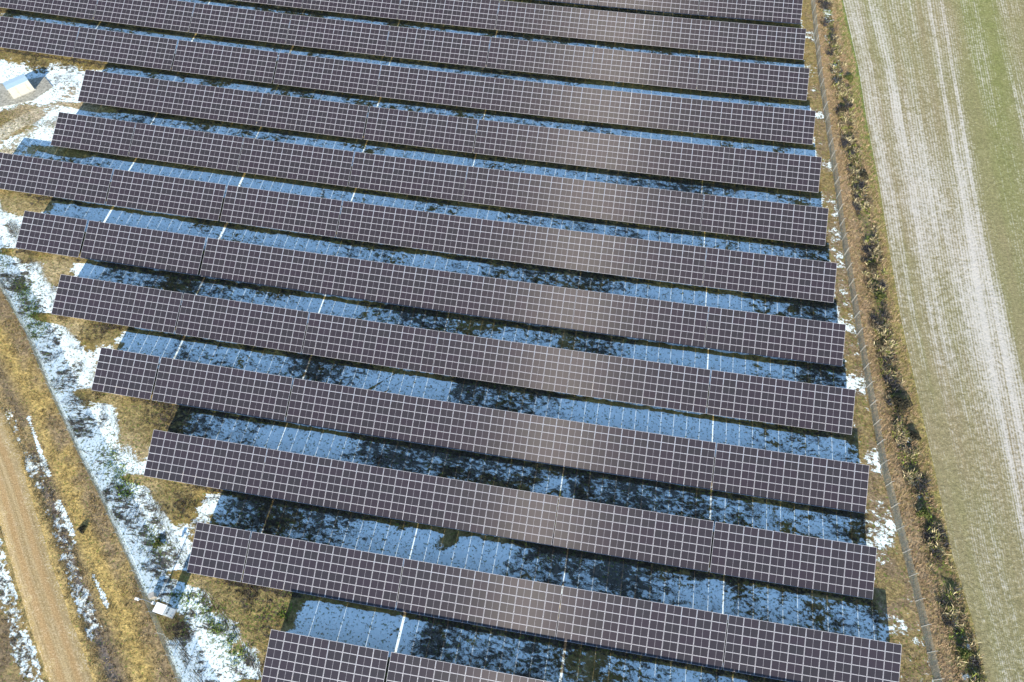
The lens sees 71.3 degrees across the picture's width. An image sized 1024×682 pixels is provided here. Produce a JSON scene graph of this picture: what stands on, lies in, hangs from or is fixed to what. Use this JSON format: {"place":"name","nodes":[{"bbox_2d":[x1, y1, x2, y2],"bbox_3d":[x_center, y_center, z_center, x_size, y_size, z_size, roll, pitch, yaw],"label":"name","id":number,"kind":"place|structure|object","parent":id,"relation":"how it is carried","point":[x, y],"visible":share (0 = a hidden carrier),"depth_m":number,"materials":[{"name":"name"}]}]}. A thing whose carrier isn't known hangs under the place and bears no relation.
{"place":"outdoors","nodes":[
{"label":"outdoors","id":0,"kind":"place"},
{"bbox_2d":[0,404,92,681],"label":"dirt road","id":1,"kind":"structure","parent":0,"point":[56,639],"depth_m":89.17,"materials":[{"name":"beige soil"}]},
{"bbox_2d":[148,592,157,599],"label":"marker block","id":2,"kind":"structure","parent":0,"point":[152,595],"depth_m":87.29,"materials":[{"name":"stone"}]},
{"bbox_2d":[0,0,985,681],"bbox_3d":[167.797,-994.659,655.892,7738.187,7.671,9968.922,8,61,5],"label":"ground","id":3,"kind":"structure","parent":0,"point":[126,434],"depth_m":99.68,"materials":[{"name":"brown plant"}]},
{"bbox_2d":[0,77,52,106],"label":"gravel apron","id":4,"kind":"object","parent":3,"relation":"on","point":[42,85],"visible":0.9,"depth_m":131.13,"materials":[{"name":"white gravel"}]},
{"bbox_2d":[3,73,35,98],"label":"transformer hut","id":5,"kind":"object","parent":4,"relation":"on","point":[19,86],"visible":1,"depth_m":129.79,"materials":[{"name":"concrete"}]},
{"bbox_2d":[10,88,20,97],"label":"door","id":6,"kind":"structure","parent":5,"relation":"in","point":[14,91],"depth_m":129.89,"materials":[{"name":"metal"}]},
{"bbox_2d":[18,84,29,93],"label":"door","id":7,"kind":"structure","parent":5,"relation":"in","point":[24,88],"depth_m":130.33,"materials":[{"name":"metal"}]},
{"bbox_2d":[0,16,78,56],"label":"solar table","id":8,"kind":"object","parent":3,"relation":"on","point":[29,35],"visible":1,"depth_m":135.90,"materials":[{"name":"black glass"}]},
{"bbox_2d":[0,0,96,19],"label":"solar table","id":9,"kind":"object","parent":3,"relation":"on","point":[84,9],"visible":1,"depth_m":140.80,"materials":[{"name":"black glass"}]},
{"bbox_2d":[15,211,86,256],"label":"solar table","id":10,"kind":"object","parent":3,"relation":"on","point":[53,224],"visible":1,"depth_m":113.56,"materials":[{"name":"glass"}]},
{"bbox_2d":[0,152,112,203],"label":"solar table","id":11,"kind":"object","parent":3,"relation":"on","point":[97,180],"visible":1,"depth_m":119.19,"materials":[{"name":"glass"}]},
{"bbox_2d":[77,525,84,533],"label":"bush","id":12,"kind":"object","parent":3,"relation":"on","point":[80,529],"visible":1,"depth_m":91.76,"materials":[{"name":"plant"}]},
{"bbox_2d":[0,284,173,681],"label":"dry grass","id":13,"kind":"structure","parent":3,"relation":"on","point":[39,494],"depth_m":91.58,"materials":[{"name":"brown plant"}]},
{"bbox_2d":[0,281,183,681],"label":"fence","id":14,"kind":"object","parent":3,"relation":"on","point":[32,345],"visible":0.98,"depth_m":94.11,"materials":[{"name":"metal"}]},
{"bbox_2d":[51,112,134,155],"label":"solar table","id":15,"kind":"object","parent":3,"relation":"on","point":[83,134],"visible":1,"depth_m":124.20,"materials":[{"name":"glass"}]},
{"bbox_2d":[51,274,182,332],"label":"solar table","id":16,"kind":"object","parent":3,"relation":"on","point":[98,291],"visible":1,"depth_m":107.27,"materials":[{"name":"glass"}]},
{"bbox_2d":[78,70,158,110],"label":"solar table","id":17,"kind":"object","parent":3,"relation":"on","point":[101,88],"visible":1,"depth_m":129.41,"materials":[{"name":"glass"}]},
{"bbox_2d":[73,27,176,69],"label":"solar table","id":18,"kind":"object","parent":3,"relation":"on","point":[149,51],"visible":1,"depth_m":134.72,"materials":[{"name":"black glass"}]},
{"bbox_2d":[91,347,159,399],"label":"solar table","id":19,"kind":"object","parent":3,"relation":"on","point":[133,389],"visible":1,"depth_m":101.45,"materials":[{"name":"black glass"}]},
{"bbox_2d":[80,220,205,274],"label":"solar table","id":20,"kind":"object","parent":3,"relation":"on","point":[98,235],"visible":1,"depth_m":112.44,"materials":[{"name":"glass"}]},
{"bbox_2d":[93,0,194,31],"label":"solar table","id":21,"kind":"object","parent":3,"relation":"on","point":[161,14],"visible":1,"depth_m":139.72,"materials":[{"name":"black glass"}]},
{"bbox_2d":[134,597,156,604],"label":"camera mast","id":22,"kind":"object","parent":3,"relation":"on","point":[152,602],"visible":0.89,"depth_m":85.09,"materials":[{"name":"metal"}]},
{"bbox_2d":[152,538,163,547],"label":"bush","id":23,"kind":"object","parent":3,"relation":"on","point":[157,543],"visible":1,"depth_m":90.98,"materials":[{"name":"green plant"}]},
{"bbox_2d":[153,602,177,618],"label":"utility cabinet","id":24,"kind":"object","parent":3,"relation":"on","point":[165,610],"visible":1,"depth_m":84.90,"materials":[{"name":"white metal"}]},
{"bbox_2d":[106,169,225,220],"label":"solar table","id":25,"kind":"object","parent":3,"relation":"on","point":[145,183],"visible":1,"depth_m":117.77,"materials":[{"name":"glass"}]},
{"bbox_2d":[129,123,243,170],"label":"solar table","id":26,"kind":"object","parent":3,"relation":"on","point":[200,150],"visible":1,"depth_m":122.96,"materials":[{"name":"glass"}]},
{"bbox_2d":[144,430,266,494],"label":"solar table","id":27,"kind":"object","parent":3,"relation":"on","point":[166,451],"visible":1,"depth_m":94.88,"materials":[{"name":"black glass"}]},
{"bbox_2d":[152,80,262,124],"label":"solar table","id":28,"kind":"object","parent":3,"relation":"on","point":[224,106],"visible":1,"depth_m":128.18,"materials":[{"name":"glass"}]},
{"bbox_2d":[187,522,250,581],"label":"solar table","id":29,"kind":"object","parent":3,"relation":"on","point":[213,556],"visible":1,"depth_m":88.95,"materials":[{"name":"glass"}]},
{"bbox_2d":[152,357,292,421],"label":"solar table","id":30,"kind":"object","parent":3,"relation":"on","point":[187,385],"visible":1,"depth_m":100.31,"materials":[{"name":"black glass"}]},
{"bbox_2d":[172,40,277,82],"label":"solar table","id":31,"kind":"object","parent":3,"relation":"on","point":[230,62],"visible":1,"depth_m":133.29,"materials":[{"name":"grey glass"}]},
{"bbox_2d":[189,3,290,43],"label":"solar table","id":32,"kind":"object","parent":3,"relation":"on","point":[207,24],"visible":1,"depth_m":138.37,"materials":[{"name":"black glass"}]},
{"bbox_2d":[175,293,308,352],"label":"solar table","id":33,"kind":"object","parent":3,"relation":"on","point":[193,318],"visible":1,"depth_m":105.74,"materials":[{"name":"glass"}]},
{"bbox_2d":[200,238,326,293],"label":"solar table","id":34,"kind":"object","parent":3,"relation":"on","point":[285,277],"visible":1,"depth_m":110.89,"materials":[{"name":"glass"}]},
{"bbox_2d":[237,0,302,7],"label":"solar table","id":35,"kind":"object","parent":3,"relation":"on","point":[294,3],"visible":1,"depth_m":142.59,"materials":[{"name":"black glass"}]},
{"bbox_2d":[220,185,341,236],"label":"solar table","id":36,"kind":"object","parent":3,"relation":"on","point":[242,202],"visible":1,"depth_m":116.22,"materials":[{"name":"glass"}]},
{"bbox_2d":[237,137,353,185],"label":"solar table","id":37,"kind":"object","parent":3,"relation":"on","point":[319,166],"visible":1,"depth_m":121.42,"materials":[{"name":"glass"}]},
{"bbox_2d":[256,93,368,138],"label":"solar table","id":38,"kind":"object","parent":3,"relation":"on","point":[333,125],"visible":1,"depth_m":126.64,"materials":[{"name":"glass"}]},
{"bbox_2d":[242,532,403,609],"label":"solar table","id":39,"kind":"object","parent":3,"relation":"on","point":[268,552],"visible":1,"depth_m":87.81,"materials":[{"name":"glass"}]},
{"bbox_2d":[261,629,388,681],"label":"solar table","id":40,"kind":"object","parent":3,"relation":"on","point":[331,671],"visible":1,"depth_m":82.37,"materials":[{"name":"glass"}]},
{"bbox_2d":[273,53,380,95],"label":"solar table","id":41,"kind":"object","parent":3,"relation":"on","point":[367,81],"visible":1,"depth_m":131.74,"materials":[{"name":"black glass"}]},
{"bbox_2d":[258,449,409,519],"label":"solar table","id":42,"kind":"object","parent":3,"relation":"on","point":[333,491],"visible":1,"depth_m":93.39,"materials":[{"name":"grey glass"}]},
{"bbox_2d":[286,15,389,55],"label":"solar table","id":43,"kind":"object","parent":3,"relation":"on","point":[342,30],"visible":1,"depth_m":136.84,"materials":[{"name":"grey glass"}]},
{"bbox_2d":[302,0,399,18],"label":"solar table","id":44,"kind":"object","parent":3,"relation":"on","point":[390,8],"visible":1,"depth_m":141.45,"materials":[{"name":"black glass"}]},
{"bbox_2d":[286,378,429,443],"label":"solar table","id":45,"kind":"object","parent":3,"relation":"on","point":[407,416],"visible":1,"depth_m":98.67,"materials":[{"name":"black glass"}]},
{"bbox_2d":[302,312,438,372],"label":"solar table","id":46,"kind":"object","parent":3,"relation":"on","point":[395,339],"visible":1,"depth_m":104.10,"materials":[{"name":"glass"}]},
{"bbox_2d":[320,255,449,311],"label":"solar table","id":47,"kind":"object","parent":3,"relation":"on","point":[409,284],"visible":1,"depth_m":109.26,"materials":[{"name":"glass"}]},
{"bbox_2d":[336,201,460,253],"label":"solar table","id":48,"kind":"object","parent":3,"relation":"on","point":[376,220],"visible":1,"depth_m":114.58,"materials":[{"name":"glass"}]},
{"bbox_2d":[349,152,467,200],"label":"solar table","id":49,"kind":"object","parent":3,"relation":"on","point":[451,175],"visible":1,"depth_m":119.78,"materials":[{"name":"glass"}]},
{"bbox_2d":[364,106,477,152],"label":"solar table","id":50,"kind":"object","parent":3,"relation":"on","point":[417,121],"visible":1,"depth_m":124.99,"materials":[{"name":"glass"}]},
{"bbox_2d":[376,65,484,108],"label":"solar table","id":51,"kind":"object","parent":3,"relation":"on","point":[461,85],"visible":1,"depth_m":130.09,"materials":[{"name":"black glass"}]},
{"bbox_2d":[385,26,489,66],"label":"solar table","id":52,"kind":"object","parent":3,"relation":"on","point":[437,43],"visible":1,"depth_m":135.19,"materials":[{"name":"black glass"}]},
{"bbox_2d":[0,0,880,681],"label":"dead weeds","id":53,"kind":"object","parent":3,"relation":"on","point":[360,454],"visible":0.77,"depth_m":101.88,"materials":[{"name":"brown plant"}]},
{"bbox_2d":[397,0,498,29],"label":"solar table","id":54,"kind":"object","parent":3,"relation":"on","point":[411,8],"visible":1,"depth_m":140.00,"materials":[{"name":"black glass"}]},
{"bbox_2d":[386,652,548,681],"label":"solar table","id":55,"kind":"object","parent":3,"relation":"on","point":[411,672],"visible":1,"depth_m":81.32,"materials":[{"name":"grey glass"}]},
{"bbox_2d":[396,559,561,638],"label":"solar table","id":56,"kind":"object","parent":3,"relation":"on","point":[480,586],"visible":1,"depth_m":86.07,"materials":[{"name":"glass"}]},
{"bbox_2d":[402,472,557,545],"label":"solar table","id":57,"kind":"object","parent":3,"relation":"on","point":[532,527],"visible":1,"depth_m":91.67,"materials":[{"name":"glass"}]},
{"bbox_2d":[0,11,979,680],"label":"green weeds","id":58,"kind":"object","parent":3,"relation":"on","point":[290,609],"visible":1,"depth_m":94.17,"materials":[{"name":"green plant"}]},
{"bbox_2d":[422,399,569,465],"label":"solar table","id":59,"kind":"object","parent":3,"relation":"on","point":[442,437],"visible":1,"depth_m":96.93,"materials":[{"name":"black glass"}]},
{"bbox_2d":[432,331,571,392],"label":"solar table","id":60,"kind":"object","parent":3,"relation":"on","point":[500,360],"visible":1,"depth_m":102.36,"materials":[{"name":"grey glass"}]},
{"bbox_2d":[444,272,576,329],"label":"solar table","id":61,"kind":"object","parent":3,"relation":"on","point":[544,304],"visible":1,"depth_m":107.53,"materials":[{"name":"glass"}]},
{"bbox_2d":[454,216,581,269],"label":"solar table","id":62,"kind":"object","parent":3,"relation":"on","point":[484,239],"visible":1,"depth_m":112.84,"materials":[{"name":"glass"}]},
{"bbox_2d":[463,166,583,215],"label":"solar table","id":63,"kind":"object","parent":3,"relation":"on","point":[480,181],"visible":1,"depth_m":118.03,"materials":[{"name":"glass"}]},
{"bbox_2d":[474,119,589,165],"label":"solar table","id":64,"kind":"object","parent":3,"relation":"on","point":[531,139],"visible":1,"depth_m":123.23,"materials":[{"name":"glass"}]},
{"bbox_2d":[480,77,591,120],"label":"solar table","id":65,"kind":"object","parent":3,"relation":"on","point":[574,111],"visible":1,"depth_m":128.35,"materials":[{"name":"glass"}]},
{"bbox_2d":[486,37,593,78],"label":"solar table","id":66,"kind":"object","parent":3,"relation":"on","point":[576,57],"visible":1,"depth_m":133.43,"materials":[{"name":"black glass"}]},
{"bbox_2d":[495,0,598,39],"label":"solar table","id":67,"kind":"object","parent":3,"relation":"on","point":[555,18],"visible":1,"depth_m":138.37,"materials":[{"name":"black glass"}]},
{"bbox_2d":[541,0,597,5],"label":"solar table","id":68,"kind":"object","parent":3,"relation":"on","point":[590,2],"visible":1,"depth_m":142.09,"materials":[{"name":"black glass"}]},
{"bbox_2d":[553,497,713,571],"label":"solar table","id":69,"kind":"object","parent":3,"relation":"on","point":[604,534],"visible":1,"depth_m":89.82,"materials":[{"name":"glass"}]},
{"bbox_2d":[567,350,710,413],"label":"solar table","id":70,"kind":"object","parent":3,"relation":"on","point":[692,375],"visible":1,"depth_m":100.51,"materials":[{"name":"black glass"}]},
{"bbox_2d":[564,421,715,489],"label":"solar table","id":71,"kind":"object","parent":3,"relation":"on","point":[639,461],"visible":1,"depth_m":95.09,"materials":[{"name":"black glass"}]},
{"bbox_2d":[572,289,708,347],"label":"solar table","id":72,"kind":"object","parent":3,"relation":"on","point":[614,321],"visible":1,"depth_m":105.68,"materials":[{"name":"glass"}]},
{"bbox_2d":[576,232,706,285],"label":"solar table","id":73,"kind":"object","parent":3,"relation":"on","point":[653,262],"visible":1,"depth_m":110.99,"materials":[{"name":"glass"}]},
{"bbox_2d":[579,180,703,230],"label":"solar table","id":74,"kind":"object","parent":3,"relation":"on","point":[663,205],"visible":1,"depth_m":116.18,"materials":[{"name":"glass"}]},
{"bbox_2d":[556,586,727,669],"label":"solar table","id":75,"kind":"object","parent":3,"relation":"on","point":[714,645],"visible":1,"depth_m":84.22,"materials":[{"name":"glass"}]},
{"bbox_2d":[585,132,703,179],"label":"solar table","id":76,"kind":"object","parent":3,"relation":"on","point":[643,154],"visible":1,"depth_m":121.39,"materials":[{"name":"glass"}]},
{"bbox_2d":[588,88,701,132],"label":"solar table","id":77,"kind":"object","parent":3,"relation":"on","point":[653,115],"visible":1,"depth_m":126.50,"materials":[{"name":"glass"}]},
{"bbox_2d":[590,48,699,89],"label":"solar table","id":78,"kind":"object","parent":3,"relation":"on","point":[673,62],"visible":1,"depth_m":131.57,"materials":[{"name":"black glass"}]},
{"bbox_2d":[595,10,700,49],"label":"solar table","id":79,"kind":"object","parent":3,"relation":"on","point":[646,31],"visible":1,"depth_m":136.52,"materials":[{"name":"grey glass"}]},
{"bbox_2d":[598,0,698,14],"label":"solar table","id":80,"kind":"object","parent":3,"relation":"on","point":[683,7],"visible":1,"depth_m":140.69,"materials":[{"name":"black glass"}]},
{"bbox_2d":[698,0,802,23],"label":"solar table","id":81,"kind":"object","parent":3,"relation":"on","point":[779,7],"visible":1,"depth_m":138.91,"materials":[{"name":"black glass"}]},
{"bbox_2d":[698,20,805,59],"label":"solar table","id":82,"kind":"object","parent":3,"relation":"on","point":[781,37],"visible":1,"depth_m":134.55,"materials":[{"name":"grey glass"}]},
{"bbox_2d":[697,58,809,99],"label":"solar table","id":83,"kind":"object","parent":3,"relation":"on","point":[780,84],"visible":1,"depth_m":129.60,"materials":[{"name":"black glass"}]},
{"bbox_2d":[698,100,815,144],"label":"solar table","id":84,"kind":"object","parent":3,"relation":"on","point":[736,111],"visible":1,"depth_m":124.54,"materials":[{"name":"glass"}]},
{"bbox_2d":[699,145,821,192],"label":"solar table","id":85,"kind":"object","parent":3,"relation":"on","point":[803,174],"visible":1,"depth_m":119.44,"materials":[{"name":"glass"}]},
{"bbox_2d":[700,194,828,245],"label":"solar table","id":86,"kind":"object","parent":3,"relation":"on","point":[765,217],"visible":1,"depth_m":114.21,"materials":[{"name":"glass"}]},
{"bbox_2d":[703,247,836,302],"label":"solar table","id":87,"kind":"object","parent":3,"relation":"on","point":[794,270],"visible":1,"depth_m":109.03,"materials":[{"name":"glass"}]},
{"bbox_2d":[705,307,845,366],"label":"solar table","id":88,"kind":"object","parent":3,"relation":"on","point":[836,338],"visible":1,"depth_m":103.72,"materials":[{"name":"glass"}]},
{"bbox_2d":[707,370,854,434],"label":"solar table","id":89,"kind":"object","parent":3,"relation":"on","point":[833,422],"visible":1,"depth_m":98.55,"materials":[{"name":"black glass"}]},
{"bbox_2d":[712,443,868,513],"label":"solar table","id":90,"kind":"object","parent":3,"relation":"on","point":[818,477],"visible":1,"depth_m":93.13,"materials":[{"name":"black glass"}]},
{"bbox_2d":[710,522,876,598],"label":"solar table","id":91,"kind":"object","parent":3,"relation":"on","point":[749,555],"visible":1,"depth_m":87.85,"materials":[{"name":"glass"}]},
{"bbox_2d":[723,615,901,681],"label":"solar table","id":92,"kind":"object","parent":3,"relation":"on","point":[876,652],"visible":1,"depth_m":82.36,"materials":[{"name":"glass"}]},
{"bbox_2d":[843,74,853,82],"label":"bush","id":93,"kind":"object","parent":3,"relation":"on","point":[850,78],"visible":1,"depth_m":130.53,"materials":[{"name":"green plant"}]},
{"bbox_2d":[858,171,868,179],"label":"bush","id":94,"kind":"object","parent":3,"relation":"on","point":[863,174],"visible":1,"depth_m":119.58,"materials":[{"name":"plant"}]},
{"bbox_2d":[867,262,877,271],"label":"bush","id":95,"kind":"object","parent":3,"relation":"on","point":[874,265],"visible":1,"depth_m":110.74,"materials":[{"name":"plant"}]},
{"bbox_2d":[811,0,944,681],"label":"fence","id":96,"kind":"object","parent":3,"relation":"on","point":[829,130],"visible":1,"depth_m":102.47,"materials":[{"name":"metal"}]},
{"bbox_2d":[875,291,887,302],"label":"bush","id":97,"kind":"object","parent":3,"relation":"on","point":[881,296],"visible":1,"depth_m":108.07,"materials":[{"name":"green plant"}]},
{"bbox_2d":[811,0,986,681],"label":"dry grass","id":98,"kind":"structure","parent":3,"relation":"on","point":[865,268],"depth_m":105.41,"materials":[{"name":"brown plant"}]},
{"bbox_2d":[890,396,912,415],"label":"bush","id":99,"kind":"object","parent":3,"relation":"on","point":[902,402],"visible":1,"depth_m":98.96,"materials":[{"name":"green plant"}]},
{"bbox_2d":[817,0,986,681],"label":"bramble scrub","id":100,"kind":"object","parent":3,"relation":"on","point":[825,5],"visible":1,"depth_m":104.02,"materials":[{"name":"brown plant"}]},
{"bbox_2d":[908,430,920,441],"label":"bush","id":101,"kind":"object","parent":3,"relation":"on","point":[913,436],"visible":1,"depth_m":96.75,"materials":[{"name":"green plant"}]},
{"bbox_2d":[915,506,930,519],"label":"bush","id":102,"kind":"object","parent":3,"relation":"on","point":[925,512],"visible":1,"depth_m":91.62,"materials":[{"name":"green plant"}]},
{"bbox_2d":[957,646,971,661],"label":"bush","id":103,"kind":"object","parent":3,"relation":"on","point":[964,652],"visible":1,"depth_m":83.25,"materials":[{"name":"green plant"}]},
{"bbox_2d":[843,0,1023,681],"bbox_3d":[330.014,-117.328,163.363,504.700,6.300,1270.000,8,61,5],"label":"field","id":104,"kind":"structure","parent":0,"point":[942,83],"depth_m":112.70,"materials":[{"name":"plant"}]}
]}

